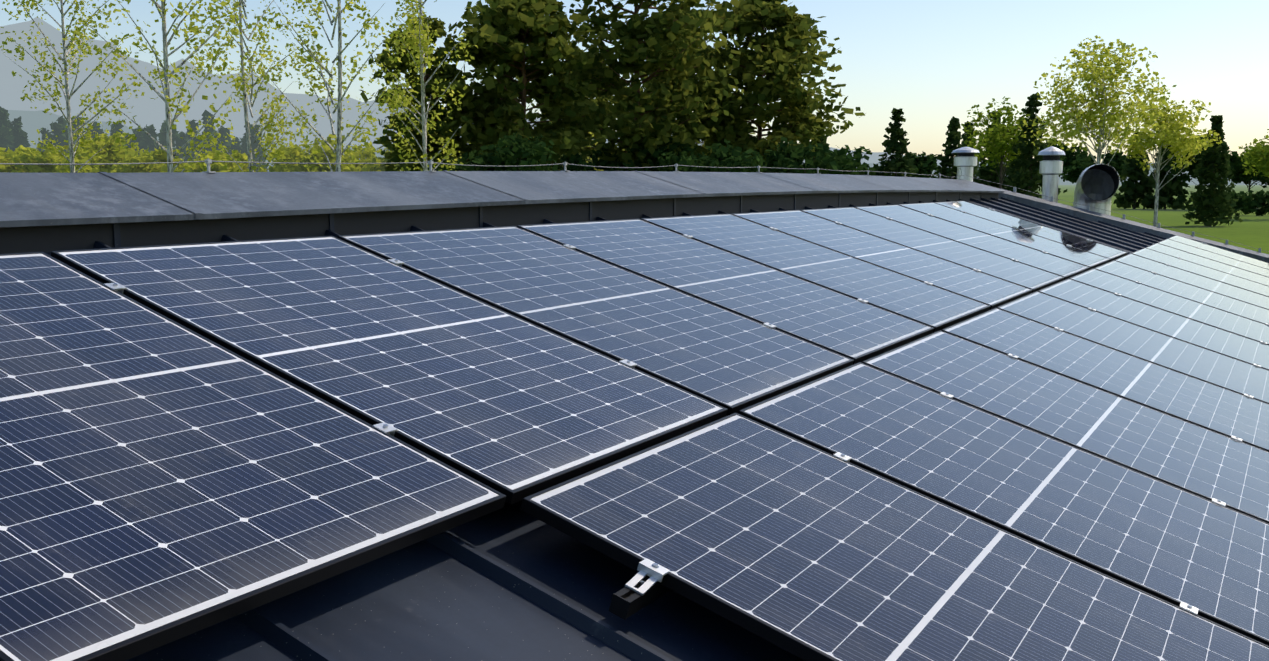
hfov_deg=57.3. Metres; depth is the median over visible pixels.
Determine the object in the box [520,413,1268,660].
solar panel
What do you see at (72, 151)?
birch tree
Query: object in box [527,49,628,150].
tree
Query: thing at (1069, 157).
deciduous tree
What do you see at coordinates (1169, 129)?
deciduous tree
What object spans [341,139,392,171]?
bush
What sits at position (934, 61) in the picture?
sky
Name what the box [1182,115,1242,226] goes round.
spruce tree
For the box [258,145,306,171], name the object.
bush
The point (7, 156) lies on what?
bush
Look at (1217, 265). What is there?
solar panel
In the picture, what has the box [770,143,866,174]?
bush
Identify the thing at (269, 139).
birch tree
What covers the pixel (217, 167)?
bush
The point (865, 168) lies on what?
bush
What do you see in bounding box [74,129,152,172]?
bush
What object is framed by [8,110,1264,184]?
hill
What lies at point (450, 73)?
deciduous tree
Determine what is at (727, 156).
bush
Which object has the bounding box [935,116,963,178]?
spruce tree
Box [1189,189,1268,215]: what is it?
hedge row
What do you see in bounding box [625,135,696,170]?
bush
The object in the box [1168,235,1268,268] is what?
solar panel
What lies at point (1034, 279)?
solar panel
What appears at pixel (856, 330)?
solar panel
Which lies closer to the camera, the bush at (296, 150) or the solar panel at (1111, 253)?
the solar panel at (1111, 253)
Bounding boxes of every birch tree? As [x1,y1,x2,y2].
[0,0,151,172]
[78,0,245,171]
[204,0,308,171]
[254,0,404,171]
[368,0,477,170]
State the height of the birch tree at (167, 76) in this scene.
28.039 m
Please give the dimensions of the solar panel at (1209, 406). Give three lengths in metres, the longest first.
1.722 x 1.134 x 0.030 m
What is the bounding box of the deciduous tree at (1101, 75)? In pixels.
[1018,35,1175,164]
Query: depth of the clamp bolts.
3.35 m
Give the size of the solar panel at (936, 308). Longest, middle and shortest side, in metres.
1.722 x 1.134 x 0.030 m
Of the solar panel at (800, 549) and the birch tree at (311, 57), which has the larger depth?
the birch tree at (311, 57)
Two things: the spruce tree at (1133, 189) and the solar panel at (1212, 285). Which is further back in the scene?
the spruce tree at (1133, 189)
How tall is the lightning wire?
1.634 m
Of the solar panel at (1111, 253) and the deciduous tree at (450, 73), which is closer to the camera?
the solar panel at (1111, 253)
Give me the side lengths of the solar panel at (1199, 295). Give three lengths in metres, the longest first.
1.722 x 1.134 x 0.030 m
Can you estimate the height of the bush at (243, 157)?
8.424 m
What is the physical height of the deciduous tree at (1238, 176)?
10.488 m
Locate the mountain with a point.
(146, 109)
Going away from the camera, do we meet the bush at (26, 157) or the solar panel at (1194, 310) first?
the solar panel at (1194, 310)
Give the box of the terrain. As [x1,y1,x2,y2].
[1005,185,1268,253]
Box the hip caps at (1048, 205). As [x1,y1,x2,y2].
[962,179,1268,262]
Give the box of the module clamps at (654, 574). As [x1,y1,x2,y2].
[104,208,1268,614]
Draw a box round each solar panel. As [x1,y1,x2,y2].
[0,252,506,660]
[51,236,727,504]
[337,226,853,415]
[517,219,933,364]
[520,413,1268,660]
[641,214,990,332]
[732,210,1032,309]
[738,362,1268,645]
[800,207,1064,292]
[855,205,1089,279]
[862,330,1268,522]
[898,202,1110,268]
[934,201,1127,261]
[941,308,1268,451]
[996,291,1268,403]
[1038,278,1268,369]
[1069,268,1268,344]
[1094,260,1268,323]
[1115,253,1268,309]
[1131,248,1268,296]
[1146,243,1268,285]
[1158,239,1268,276]
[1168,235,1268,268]
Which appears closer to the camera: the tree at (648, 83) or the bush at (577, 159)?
the bush at (577, 159)
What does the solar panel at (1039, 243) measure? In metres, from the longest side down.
1.722 x 1.134 x 0.030 m
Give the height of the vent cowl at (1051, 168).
1.020 m
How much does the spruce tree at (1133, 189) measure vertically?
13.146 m
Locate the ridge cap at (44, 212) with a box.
[0,171,1004,253]
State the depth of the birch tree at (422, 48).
84.20 m
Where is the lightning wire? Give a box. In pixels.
[0,161,1268,251]
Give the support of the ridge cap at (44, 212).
on the roof surface
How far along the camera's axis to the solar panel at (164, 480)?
2.36 m
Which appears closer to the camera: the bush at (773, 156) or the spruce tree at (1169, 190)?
the bush at (773, 156)
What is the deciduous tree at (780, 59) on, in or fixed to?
on the terrain
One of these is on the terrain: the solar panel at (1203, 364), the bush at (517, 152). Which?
the bush at (517, 152)
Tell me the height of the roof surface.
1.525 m
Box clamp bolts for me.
[113,211,1264,608]
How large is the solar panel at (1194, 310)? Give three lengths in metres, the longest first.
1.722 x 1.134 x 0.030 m
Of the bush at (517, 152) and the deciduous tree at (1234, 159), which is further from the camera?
the deciduous tree at (1234, 159)
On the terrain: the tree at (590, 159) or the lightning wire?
the tree at (590, 159)
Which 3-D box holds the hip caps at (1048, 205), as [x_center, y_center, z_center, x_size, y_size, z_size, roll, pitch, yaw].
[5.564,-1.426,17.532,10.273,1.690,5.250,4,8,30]
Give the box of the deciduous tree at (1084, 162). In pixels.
[1062,150,1126,183]
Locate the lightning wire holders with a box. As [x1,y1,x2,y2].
[202,158,1260,252]
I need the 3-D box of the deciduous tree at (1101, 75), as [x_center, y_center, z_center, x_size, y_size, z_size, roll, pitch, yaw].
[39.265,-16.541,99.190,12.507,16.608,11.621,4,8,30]
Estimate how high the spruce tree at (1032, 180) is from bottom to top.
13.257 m
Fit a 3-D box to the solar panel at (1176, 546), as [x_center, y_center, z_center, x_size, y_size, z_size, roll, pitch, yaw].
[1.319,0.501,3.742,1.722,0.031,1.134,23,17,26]
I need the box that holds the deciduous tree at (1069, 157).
[1034,139,1087,178]
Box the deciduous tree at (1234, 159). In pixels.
[1160,135,1244,182]
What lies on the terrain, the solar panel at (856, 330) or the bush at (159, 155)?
the bush at (159, 155)
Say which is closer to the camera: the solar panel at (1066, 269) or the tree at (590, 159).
the solar panel at (1066, 269)
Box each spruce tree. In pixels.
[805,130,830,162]
[875,108,916,176]
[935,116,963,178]
[961,121,978,181]
[974,111,1010,188]
[1002,156,1037,195]
[1004,92,1066,198]
[1113,132,1154,208]
[1141,145,1190,209]
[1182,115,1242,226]
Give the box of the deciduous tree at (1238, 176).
[1228,151,1268,193]
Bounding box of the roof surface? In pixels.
[44,198,1162,660]
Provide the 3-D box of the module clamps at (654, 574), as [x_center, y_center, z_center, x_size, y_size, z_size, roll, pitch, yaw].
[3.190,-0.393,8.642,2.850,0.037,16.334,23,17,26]
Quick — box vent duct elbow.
[1073,163,1119,215]
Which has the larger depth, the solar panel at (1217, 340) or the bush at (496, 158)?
the bush at (496, 158)
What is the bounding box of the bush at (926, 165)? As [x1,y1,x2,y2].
[903,151,940,177]
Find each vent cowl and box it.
[952,147,979,181]
[1038,146,1065,202]
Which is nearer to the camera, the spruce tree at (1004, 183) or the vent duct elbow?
the vent duct elbow
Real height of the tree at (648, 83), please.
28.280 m
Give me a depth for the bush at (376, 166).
127.93 m
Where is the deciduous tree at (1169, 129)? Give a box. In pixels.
[1101,88,1221,226]
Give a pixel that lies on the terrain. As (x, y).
(1251, 230)
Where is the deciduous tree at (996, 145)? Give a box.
[961,96,1053,188]
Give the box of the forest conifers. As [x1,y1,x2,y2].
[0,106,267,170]
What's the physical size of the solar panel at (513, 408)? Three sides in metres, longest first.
1.722 x 1.134 x 0.030 m
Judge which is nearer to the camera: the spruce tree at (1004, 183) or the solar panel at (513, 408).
the solar panel at (513, 408)
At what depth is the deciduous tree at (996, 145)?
140.43 m
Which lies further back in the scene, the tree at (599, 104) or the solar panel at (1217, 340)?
the tree at (599, 104)
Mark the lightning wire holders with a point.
(209, 161)
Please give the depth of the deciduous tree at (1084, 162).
202.66 m
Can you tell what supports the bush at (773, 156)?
on the terrain
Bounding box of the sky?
[0,0,1268,162]
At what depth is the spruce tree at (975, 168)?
233.94 m
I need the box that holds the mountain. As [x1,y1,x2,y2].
[0,17,1100,163]
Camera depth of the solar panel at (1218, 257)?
13.79 m
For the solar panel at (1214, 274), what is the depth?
11.77 m
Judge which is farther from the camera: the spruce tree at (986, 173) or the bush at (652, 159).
the spruce tree at (986, 173)
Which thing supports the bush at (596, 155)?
on the terrain
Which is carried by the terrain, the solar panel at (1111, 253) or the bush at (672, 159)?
the bush at (672, 159)
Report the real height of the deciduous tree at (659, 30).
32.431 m
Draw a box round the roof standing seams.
[93,197,1166,660]
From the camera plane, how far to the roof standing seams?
2.46 m
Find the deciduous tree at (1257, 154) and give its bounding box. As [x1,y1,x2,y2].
[1238,129,1268,179]
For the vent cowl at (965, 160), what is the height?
0.700 m
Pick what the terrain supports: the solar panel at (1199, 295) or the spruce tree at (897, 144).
the spruce tree at (897, 144)
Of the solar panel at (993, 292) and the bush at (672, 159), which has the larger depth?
the bush at (672, 159)

